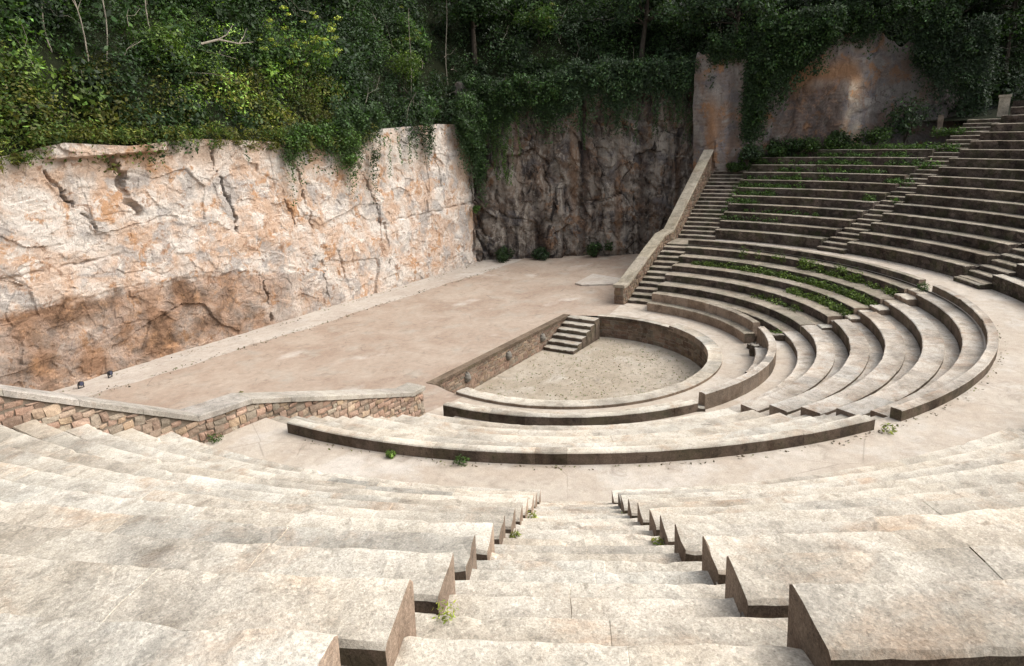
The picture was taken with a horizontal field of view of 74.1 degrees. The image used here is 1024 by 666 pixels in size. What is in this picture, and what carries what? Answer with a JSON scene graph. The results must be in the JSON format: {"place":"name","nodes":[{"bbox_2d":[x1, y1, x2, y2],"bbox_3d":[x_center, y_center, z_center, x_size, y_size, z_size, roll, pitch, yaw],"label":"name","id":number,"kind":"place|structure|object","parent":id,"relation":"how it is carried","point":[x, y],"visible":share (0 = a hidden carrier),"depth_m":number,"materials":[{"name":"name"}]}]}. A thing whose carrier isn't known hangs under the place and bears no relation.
{"place":"outdoors","nodes":[
{"label":"outdoors","id":0,"kind":"place"},
{"bbox_2d":[0,124,476,390],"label":"cliff","id":1,"kind":"structure","parent":0,"point":[101,272],"depth_m":29.86,"materials":[{"name":"beige stone"}]},
{"bbox_2d":[0,119,378,172],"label":"cliff top grass","id":2,"kind":"structure","parent":1,"relation":"on","point":[66,131],"depth_m":26.95,"materials":[{"name":"green plant"}]},
{"bbox_2d":[334,123,367,200],"bbox_3d":[-8.407,-9.135,36.169,1.017,4.223,2.470,11,21,37],"label":"hanging ivy","id":3,"kind":"object","parent":2,"relation":"hanging from","point":[348,158],"visible":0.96,"depth_m":35.90,"materials":[{"name":"green plant"}]},
{"bbox_2d":[327,95,390,158],"bbox_3d":[-8.009,-11.085,36.419,1.102,3.373,4.621,8,20,32],"label":"hanging ivy","id":4,"kind":"object","parent":2,"relation":"hanging from","point":[359,115],"visible":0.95,"depth_m":36.00,"materials":[{"name":"green plant"}]},
{"bbox_2d":[277,111,340,205],"bbox_3d":[-9.939,-8.797,34.029,1.072,4.469,4.229,8,20,32],"label":"hanging ivy","id":5,"kind":"object","parent":1,"relation":"hanging from","point":[294,131],"visible":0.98,"depth_m":33.42,"materials":[{"name":"green plant"}]},
{"bbox_2d":[52,259,521,396],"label":"cliff path","id":6,"kind":"structure","parent":0,"point":[133,374],"depth_m":32.33,"materials":[{"name":"stone"}]},
{"bbox_2d":[88,254,931,412],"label":"stage floor","id":7,"kind":"structure","parent":0,"point":[423,338],"depth_m":30.46,"materials":[{"name":"stone"}]},
{"bbox_2d":[0,382,424,442],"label":"rubble wall","id":8,"kind":"structure","parent":7,"relation":"on","point":[226,414],"depth_m":15.39,"materials":[{"name":"beige stone"}]},
{"bbox_2d":[272,416,416,426],"bbox_3d":[-4.034,2.751,18.883,1.388,2.499,5.603,8,20,32],"label":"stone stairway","id":9,"kind":"object","parent":7,"relation":"on","point":[330,421],"visible":0.12,"depth_m":17.85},
{"bbox_2d":[613,149,712,304],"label":"rubble wall","id":10,"kind":"structure","parent":7,"relation":"on","point":[626,285],"depth_m":39.87,"materials":[{"name":"grey stone"}]},
{"bbox_2d":[628,166,747,304],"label":"stone stairway","id":11,"kind":"object","parent":7,"relation":"on","point":[703,221],"visible":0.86,"depth_m":40.67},
{"bbox_2d":[657,291,796,332],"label":"stone bench","id":12,"kind":"object","parent":7,"relation":"on","point":[769,322],"visible":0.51,"depth_m":30.04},
{"bbox_2d":[658,281,823,332],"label":"stone bench","id":13,"kind":"object","parent":12,"relation":"on","point":[796,320],"visible":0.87,"depth_m":31.49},
{"bbox_2d":[665,271,843,323],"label":"stone bench","id":14,"kind":"object","parent":13,"relation":"on","point":[820,312],"visible":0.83,"depth_m":32.13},
{"bbox_2d":[672,263,869,314],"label":"stone bench","id":15,"kind":"object","parent":14,"relation":"on","point":[855,306],"visible":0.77,"depth_m":32.60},
{"bbox_2d":[678,254,895,304],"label":"stone bench","id":16,"kind":"object","parent":15,"relation":"on","point":[879,297],"visible":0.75,"depth_m":32.46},
{"bbox_2d":[685,239,925,292],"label":"stone bench","id":17,"kind":"object","parent":16,"relation":"on","point":[708,248],"visible":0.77,"depth_m":33.20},
{"bbox_2d":[691,246,897,333],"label":"plants","id":18,"kind":"object","parent":14,"relation":"on","point":[852,295],"visible":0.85,"depth_m":30.51,"materials":[{"name":"green plant"}]},
{"bbox_2d":[817,288,930,329],"bbox_3d":[13.506,-0.444,26.929,5.589,2.369,1.273,-1,17,3],"label":"stone stairway","id":19,"kind":"object","parent":7,"relation":"on","point":[909,298],"visible":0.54,"depth_m":26.58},
{"bbox_2d":[0,0,1023,156],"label":"hillside","id":20,"kind":"structure","parent":0,"point":[55,61],"depth_m":35.90,"materials":[{"name":"plant"}]},
{"bbox_2d":[132,21,223,76],"bbox_3d":[-14.930,-12.622,30.317,3.103,2.347,3.184,8,20,32],"label":"bush","id":21,"kind":"object","parent":20,"relation":"on","point":[173,42],"visible":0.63,"depth_m":29.82,"materials":[{"name":"green plant"}]},
{"bbox_2d":[249,0,342,90],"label":"bush","id":22,"kind":"object","parent":20,"relation":"on","point":[296,43],"visible":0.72,"depth_m":35.00,"materials":[{"name":"green plant"}]},
{"bbox_2d":[385,49,424,97],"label":"bush","id":23,"kind":"object","parent":20,"relation":"on","point":[402,60],"visible":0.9,"depth_m":41.43,"materials":[{"name":"green plant"}]},
{"bbox_2d":[391,6,431,55],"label":"bush","id":24,"kind":"object","parent":20,"relation":"on","point":[400,39],"visible":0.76,"depth_m":43.47,"materials":[{"name":"green plant"}]},
{"bbox_2d":[433,0,520,65],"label":"broadleaf tree","id":25,"kind":"object","parent":20,"relation":"on","point":[472,11],"visible":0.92,"depth_m":46.69,"materials":[{"name":"green plant"}]},
{"bbox_2d":[0,0,1023,178],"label":"undergrowth","id":26,"kind":"object","parent":20,"relation":"on","point":[186,112],"visible":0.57,"depth_m":33.90,"materials":[{"name":"green plant"}]},
{"bbox_2d":[511,1,561,43],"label":"bush","id":27,"kind":"object","parent":20,"relation":"on","point":[541,18],"visible":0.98,"depth_m":46.99,"materials":[{"name":"green plant"}]},
{"bbox_2d":[610,0,684,62],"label":"broadleaf tree","id":28,"kind":"object","parent":20,"relation":"on","point":[667,11],"visible":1,"depth_m":45.41,"materials":[{"name":"green plant"}]},
{"bbox_2d":[679,0,786,54],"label":"broadleaf tree","id":29,"kind":"object","parent":20,"relation":"on","point":[706,11],"visible":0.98,"depth_m":43.33,"materials":[{"name":"green plant"}]},
{"bbox_2d":[454,81,693,261],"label":"back cliff","id":30,"kind":"structure","parent":0,"point":[564,194],"depth_m":47.17,"materials":[{"name":"stone"}]},
{"bbox_2d":[451,88,490,206],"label":"hanging ivy","id":31,"kind":"object","parent":30,"relation":"hanging from","point":[470,126],"visible":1,"depth_m":44.23,"materials":[{"name":"green plant"}]},
{"bbox_2d":[484,88,521,184],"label":"trailing vine","id":32,"kind":"object","parent":30,"relation":"hanging from","point":[504,151],"visible":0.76,"depth_m":45.74,"materials":[{"name":"green plant"}]},
{"bbox_2d":[460,69,568,154],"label":"hanging ivy","id":33,"kind":"object","parent":30,"relation":"attached to","point":[544,92],"visible":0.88,"depth_m":44.54,"materials":[{"name":"green plant"}]},
{"bbox_2d":[553,53,704,136],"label":"hanging ivy","id":34,"kind":"object","parent":30,"relation":"attached to","point":[620,82],"visible":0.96,"depth_m":44.22,"materials":[{"name":"green plant"}]},
{"bbox_2d":[567,76,693,149],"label":"trailing vine","id":35,"kind":"object","parent":30,"relation":"hanging from","point":[633,109],"visible":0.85,"depth_m":45.13,"materials":[{"name":"green plant"}]},
{"bbox_2d":[474,337,700,399],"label":"pit floor","id":36,"kind":"structure","parent":0,"point":[511,380],"depth_m":28.37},
{"bbox_2d":[426,314,569,393],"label":"pit wall","id":37,"kind":"structure","parent":36,"relation":"on","point":[483,368],"depth_m":28.54,"materials":[{"name":"brown stone"}]},
{"bbox_2d":[543,315,599,354],"bbox_3d":[2.851,0.053,32.169,1.550,1.080,2.780,8,20,32],"label":"pit stairway","id":38,"kind":"object","parent":36,"relation":"on","point":[574,334],"visible":1,"depth_m":32.05,"materials":[{"name":"stone"}]},
{"bbox_2d":[456,314,722,409],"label":"pit wall","id":39,"kind":"structure","parent":36,"relation":"on","point":[702,351],"depth_m":27.24,"materials":[{"name":"grey stone"}]},
{"bbox_2d":[427,304,755,415],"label":"ring path","id":40,"kind":"structure","parent":0,"point":[737,360],"depth_m":26.02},
{"bbox_2d":[443,399,697,425],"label":"ring bench","id":41,"kind":"object","parent":40,"relation":"on","point":[608,417],"visible":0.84,"depth_m":20.52,"materials":[{"name":"stone"}]},
{"bbox_2d":[647,292,759,343],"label":"ring bench","id":42,"kind":"object","parent":40,"relation":"on","point":[741,326],"visible":1,"depth_m":31.04,"materials":[{"name":"grey stone"}]},
{"bbox_2d":[698,326,776,409],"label":"ring bench","id":43,"kind":"object","parent":40,"relation":"on","point":[759,371],"visible":0.95,"depth_m":22.43,"materials":[{"name":"stone"}]},
{"bbox_2d":[205,239,1023,501],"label":"walkway","id":44,"kind":"structure","parent":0,"point":[995,404],"depth_m":14.12,"materials":[{"name":"stone"}]},
{"bbox_2d":[157,431,540,503],"bbox_3d":[-3.655,2.891,12.663,8.808,0.616,1.380,4,18,21],"label":"stone bench","id":45,"kind":"object","parent":44,"relation":"on","point":[174,438],"visible":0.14,"depth_m":12.90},
{"bbox_2d":[113,428,536,508],"bbox_3d":[-3.929,2.716,11.832,9.170,0.620,1.406,4,18,21],"label":"stone bench","id":46,"kind":"object","parent":45,"relation":"on","point":[136,436],"visible":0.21,"depth_m":12.05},
{"bbox_2d":[65,424,533,512],"bbox_3d":[-4.200,2.545,11.002,9.546,0.619,1.420,4,18,21],"label":"stone bench","id":47,"kind":"object","parent":46,"relation":"on","point":[89,432],"visible":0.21,"depth_m":11.16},
{"bbox_2d":[12,419,527,517],"bbox_3d":[-4.474,2.373,10.173,9.919,0.622,1.452,4,18,20],"label":"stone bench","id":48,"kind":"object","parent":47,"relation":"on","point":[35,428],"visible":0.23,"depth_m":10.25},
{"bbox_2d":[0,424,522,524],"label":"stone bench","id":49,"kind":"object","parent":48,"relation":"on","point":[9,437],"visible":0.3,"depth_m":9.11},
{"bbox_2d":[0,444,515,533],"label":"stone bench","id":50,"kind":"object","parent":49,"relation":"on","point":[10,455],"visible":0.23,"depth_m":7.90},
{"bbox_2d":[0,462,505,543],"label":"stone bench","id":51,"kind":"object","parent":50,"relation":"on","point":[27,476],"visible":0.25,"depth_m":6.83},
{"bbox_2d":[0,479,494,559],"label":"stone bench","id":52,"kind":"object","parent":51,"relation":"on","point":[15,492],"visible":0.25,"depth_m":5.79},
{"bbox_2d":[0,500,476,579],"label":"stone bench","id":53,"kind":"object","parent":52,"relation":"on","point":[463,549],"visible":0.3,"depth_m":4.78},
{"bbox_2d":[0,522,455,614],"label":"stone bench","id":54,"kind":"object","parent":53,"relation":"on","point":[431,576],"visible":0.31,"depth_m":3.80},
{"bbox_2d":[0,554,415,665],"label":"stone bench","id":55,"kind":"object","parent":54,"relation":"on","point":[369,621],"visible":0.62,"depth_m":2.82,"materials":[{"name":"stone"}]},
{"bbox_2d":[0,613,340,665],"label":"stone bench","id":56,"kind":"object","parent":55,"relation":"on","point":[42,641],"visible":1,"depth_m":1.99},
{"bbox_2d":[394,501,813,665],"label":"stone stairway","id":57,"kind":"object","parent":44,"relation":"on","point":[580,583],"visible":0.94,"depth_m":3.50,"materials":[{"name":"stone"}]},
{"bbox_2d":[715,228,829,248],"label":"stone bench","id":58,"kind":"object","parent":44,"relation":"on","point":[797,240],"visible":0.98,"depth_m":37.52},
{"bbox_2d":[720,220,843,236],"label":"stone bench","id":59,"kind":"object","parent":58,"relation":"on","point":[814,230],"visible":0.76,"depth_m":37.73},
{"bbox_2d":[724,211,856,227],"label":"stone bench","id":60,"kind":"object","parent":59,"relation":"on","point":[835,222],"visible":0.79,"depth_m":37.90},
{"bbox_2d":[728,203,868,218],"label":"stone bench","id":61,"kind":"object","parent":60,"relation":"on","point":[836,212],"visible":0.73,"depth_m":38.32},
{"bbox_2d":[732,195,879,209],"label":"stone bench","id":62,"kind":"object","parent":61,"relation":"on","point":[828,202],"visible":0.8,"depth_m":38.59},
{"bbox_2d":[736,187,890,200],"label":"stone bench","id":63,"kind":"object","parent":62,"relation":"on","point":[833,194],"visible":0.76,"depth_m":38.97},
{"bbox_2d":[740,179,900,191],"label":"stone bench","id":64,"kind":"object","parent":63,"relation":"on","point":[856,186],"visible":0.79,"depth_m":39.02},
{"bbox_2d":[743,172,910,182],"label":"stone bench","id":65,"kind":"object","parent":64,"relation":"on","point":[865,177],"visible":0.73,"depth_m":39.42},
{"bbox_2d":[748,164,919,174],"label":"stone bench","id":66,"kind":"object","parent":65,"relation":"on","point":[896,169],"visible":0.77,"depth_m":40.31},
{"bbox_2d":[750,157,928,165],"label":"stone bench","id":67,"kind":"object","parent":66,"relation":"on","point":[875,161],"visible":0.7,"depth_m":40.33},
{"bbox_2d":[769,149,937,156],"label":"stone bench","id":68,"kind":"object","parent":67,"relation":"on","point":[919,152],"visible":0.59,"depth_m":39.76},
{"bbox_2d":[612,427,1023,503],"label":"stone bench","id":69,"kind":"object","parent":44,"relation":"on","point":[1005,435],"visible":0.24,"depth_m":12.11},
{"bbox_2d":[618,436,1023,508],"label":"stone bench","id":70,"kind":"object","parent":69,"relation":"on","point":[1012,445],"visible":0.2,"depth_m":11.02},
{"bbox_2d":[621,449,1023,513],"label":"stone bench","id":71,"kind":"object","parent":70,"relation":"on","point":[1006,457],"visible":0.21,"depth_m":9.97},
{"bbox_2d":[628,459,1023,518],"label":"stone bench","id":72,"kind":"object","parent":71,"relation":"on","point":[1014,466],"visible":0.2,"depth_m":9.01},
{"bbox_2d":[637,471,1023,524],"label":"stone bench","id":73,"kind":"object","parent":72,"relation":"on","point":[644,508],"visible":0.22,"depth_m":8.05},
{"bbox_2d":[649,481,1023,535],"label":"stone bench","id":74,"kind":"object","parent":73,"relation":"on","point":[974,492],"visible":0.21,"depth_m":7.14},
{"bbox_2d":[660,492,1023,544],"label":"stone bench","id":75,"kind":"object","parent":74,"relation":"on","point":[942,507],"visible":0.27,"depth_m":6.22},
{"bbox_2d":[674,507,1023,561],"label":"stone bench","id":76,"kind":"object","parent":75,"relation":"on","point":[687,542],"visible":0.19,"depth_m":5.31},
{"bbox_2d":[702,523,1023,584],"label":"stone bench","id":77,"kind":"object","parent":76,"relation":"on","point":[717,551],"visible":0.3,"depth_m":4.41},
{"bbox_2d":[725,545,1023,617],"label":"stone bench","id":78,"kind":"object","parent":77,"relation":"on","point":[756,585],"visible":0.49,"depth_m":3.49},
{"bbox_2d":[787,579,1023,665],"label":"stone bench","id":79,"kind":"object","parent":78,"relation":"on","point":[960,623],"visible":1,"depth_m":2.55,"materials":[{"name":"stone"}]},
{"bbox_2d":[817,118,1001,253],"bbox_3d":[21.519,-7.896,36.202,12.073,6.492,1.955,-11,18,-26],"label":"stone stairway","id":80,"kind":"object","parent":44,"relation":"on","point":[837,243],"visible":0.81,"depth_m":35.90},
{"bbox_2d":[847,241,978,276],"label":"stone bench","id":81,"kind":"object","parent":44,"relation":"on","point":[949,266],"visible":0.96,"depth_m":30.55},
{"bbox_2d":[859,232,1000,264],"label":"stone bench","id":82,"kind":"object","parent":81,"relation":"on","point":[970,254],"visible":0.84,"depth_m":30.44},
{"bbox_2d":[871,222,1021,253],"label":"stone bench","id":83,"kind":"object","parent":82,"relation":"on","point":[994,245],"visible":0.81,"depth_m":30.52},
{"bbox_2d":[882,213,1023,242],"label":"stone bench","id":84,"kind":"object","parent":83,"relation":"on","point":[1014,234],"visible":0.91,"depth_m":30.85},
{"bbox_2d":[894,203,1023,228],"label":"stone bench","id":85,"kind":"object","parent":84,"relation":"on","point":[1005,219],"visible":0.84,"depth_m":31.45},
{"bbox_2d":[905,194,1023,214],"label":"stone bench","id":86,"kind":"object","parent":85,"relation":"on","point":[1017,208],"visible":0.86,"depth_m":32.03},
{"bbox_2d":[916,185,1023,202],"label":"stone bench","id":87,"kind":"object","parent":86,"relation":"on","point":[990,194],"visible":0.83,"depth_m":32.56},
{"bbox_2d":[927,176,1023,190],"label":"stone bench","id":88,"kind":"object","parent":87,"relation":"on","point":[1004,184],"visible":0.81,"depth_m":33.07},
{"bbox_2d":[938,167,1023,179],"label":"stone bench","id":89,"kind":"object","parent":88,"relation":"on","point":[1016,174],"visible":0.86,"depth_m":33.61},
{"bbox_2d":[948,158,1023,168],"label":"stone bench","id":90,"kind":"object","parent":89,"relation":"on","point":[990,163],"visible":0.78,"depth_m":34.12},
{"bbox_2d":[959,149,1023,158],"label":"stone bench","id":91,"kind":"object","parent":90,"relation":"on","point":[994,153],"visible":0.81,"depth_m":34.58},
{"bbox_2d":[870,285,998,421],"bbox_3d":[12.953,0.417,20.355,2.641,0.897,13.880,8,20,32],"label":"stone bench","id":92,"kind":"object","parent":44,"relation":"on","point":[969,368],"visible":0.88,"depth_m":18.97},
{"bbox_2d":[953,243,1023,289],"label":"stone stairway","id":93,"kind":"object","parent":44,"relation":"on","point":[981,277],"visible":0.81,"depth_m":26.82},
{"bbox_2d":[992,274,1023,302],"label":"stone bench","id":94,"kind":"object","parent":44,"relation":"on","point":[1012,287],"visible":1,"depth_m":25.05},
{"bbox_2d":[454,325,796,425],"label":"terrace ground","id":95,"kind":"structure","parent":0,"point":[785,363],"depth_m":23.39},
{"bbox_2d":[418,408,736,430],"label":"stone bench","id":96,"kind":"object","parent":95,"relation":"on","point":[697,417],"visible":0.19,"depth_m":18.89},
{"bbox_2d":[392,410,765,436],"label":"stone bench","id":97,"kind":"object","parent":96,"relation":"on","point":[716,421],"visible":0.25,"depth_m":17.79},
{"bbox_2d":[365,413,793,443],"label":"stone bench","id":98,"kind":"object","parent":97,"relation":"on","point":[776,418],"visible":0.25,"depth_m":16.76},
{"bbox_2d":[335,416,824,447],"bbox_3d":[1.469,2.734,15.863,12.394,0.567,2.426,-1,17,4],"label":"stone bench","id":99,"kind":"object","parent":98,"relation":"on","point":[808,421],"visible":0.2,"depth_m":15.84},
{"bbox_2d":[287,415,874,464],"bbox_3d":[1.313,2.501,14.893,13.127,0.895,2.352,-1,17,4],"label":"stone bench","id":100,"kind":"object","parent":99,"relation":"on","point":[834,430],"visible":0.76,"depth_m":13.97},
{"bbox_2d":[724,331,815,412],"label":"stone bench","id":101,"kind":"object","parent":95,"relation":"on","point":[798,343],"visible":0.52,"depth_m":24.27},
{"bbox_2d":[741,325,848,415],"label":"stone bench","id":102,"kind":"object","parent":95,"relation":"on","point":[830,350],"visible":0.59,"depth_m":22.49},
{"bbox_2d":[769,319,882,416],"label":"stone bench","id":103,"kind":"object","parent":102,"relation":"on","point":[861,342],"visible":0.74,"depth_m":21.49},
{"bbox_2d":[800,312,920,416],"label":"stone bench","id":104,"kind":"object","parent":103,"relation":"on","point":[900,347],"visible":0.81,"depth_m":20.72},
{"bbox_2d":[836,304,959,416],"bbox_3d":[12.329,0.780,20.992,2.600,0.568,12.596,8,20,32],"label":"stone bench","id":105,"kind":"object","parent":104,"relation":"on","point":[936,340],"visible":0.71,"depth_m":20.07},
{"bbox_2d":[719,124,974,222],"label":"plants","id":106,"kind":"object","parent":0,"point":[941,132],"visible":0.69,"depth_m":40.06,"materials":[{"name":"green plant"}]},
{"bbox_2d":[921,99,1011,121],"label":"hilltop ground","id":107,"kind":"structure","parent":0,"point":[993,111],"depth_m":40.75,"materials":[{"name":"soil"}]},
{"bbox_2d":[693,30,980,173],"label":"rock outcrop","id":108,"kind":"object","parent":107,"relation":"on","point":[851,89],"visible":0.49,"depth_m":42.44,"materials":[{"name":"stone"}]},
{"bbox_2d":[702,20,750,88],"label":"hanging ivy","id":109,"kind":"object","parent":108,"relation":"attached to","point":[738,41],"visible":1,"depth_m":42.22,"materials":[{"name":"green plant"}]},
{"bbox_2d":[732,33,779,154],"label":"hanging ivy","id":110,"kind":"object","parent":108,"relation":"attached to","point":[752,124],"visible":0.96,"depth_m":42.76,"materials":[{"name":"green plant"}]},
{"bbox_2d":[741,0,850,121],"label":"hanging ivy","id":111,"kind":"object","parent":108,"relation":"attached to","point":[802,38],"visible":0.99,"depth_m":41.03,"materials":[{"name":"green plant"}]},
{"bbox_2d":[817,0,968,63],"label":"hanging ivy","id":112,"kind":"object","parent":108,"relation":"attached to","point":[889,17],"visible":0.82,"depth_m":40.11,"materials":[{"name":"green plant"}]},
{"bbox_2d":[880,89,938,142],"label":"bush","id":113,"kind":"object","parent":108,"relation":"on","point":[906,120],"visible":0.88,"depth_m":40.82,"materials":[{"name":"green plant"}]},
{"bbox_2d":[904,11,1008,128],"bbox_3d":[25.952,-15.220,39.948,5.323,7.396,1.303,4,18,21],"label":"hanging ivy","id":114,"kind":"object","parent":108,"relation":"attached to","point":[976,51],"visible":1,"depth_m":39.73,"materials":[{"name":"green plant"}]},
{"bbox_2d":[964,0,1023,92],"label":"broadleaf tree","id":115,"kind":"object","parent":107,"relation":"on","point":[1009,33],"visible":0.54,"depth_m":41.05,"materials":[{"name":"green plant"}]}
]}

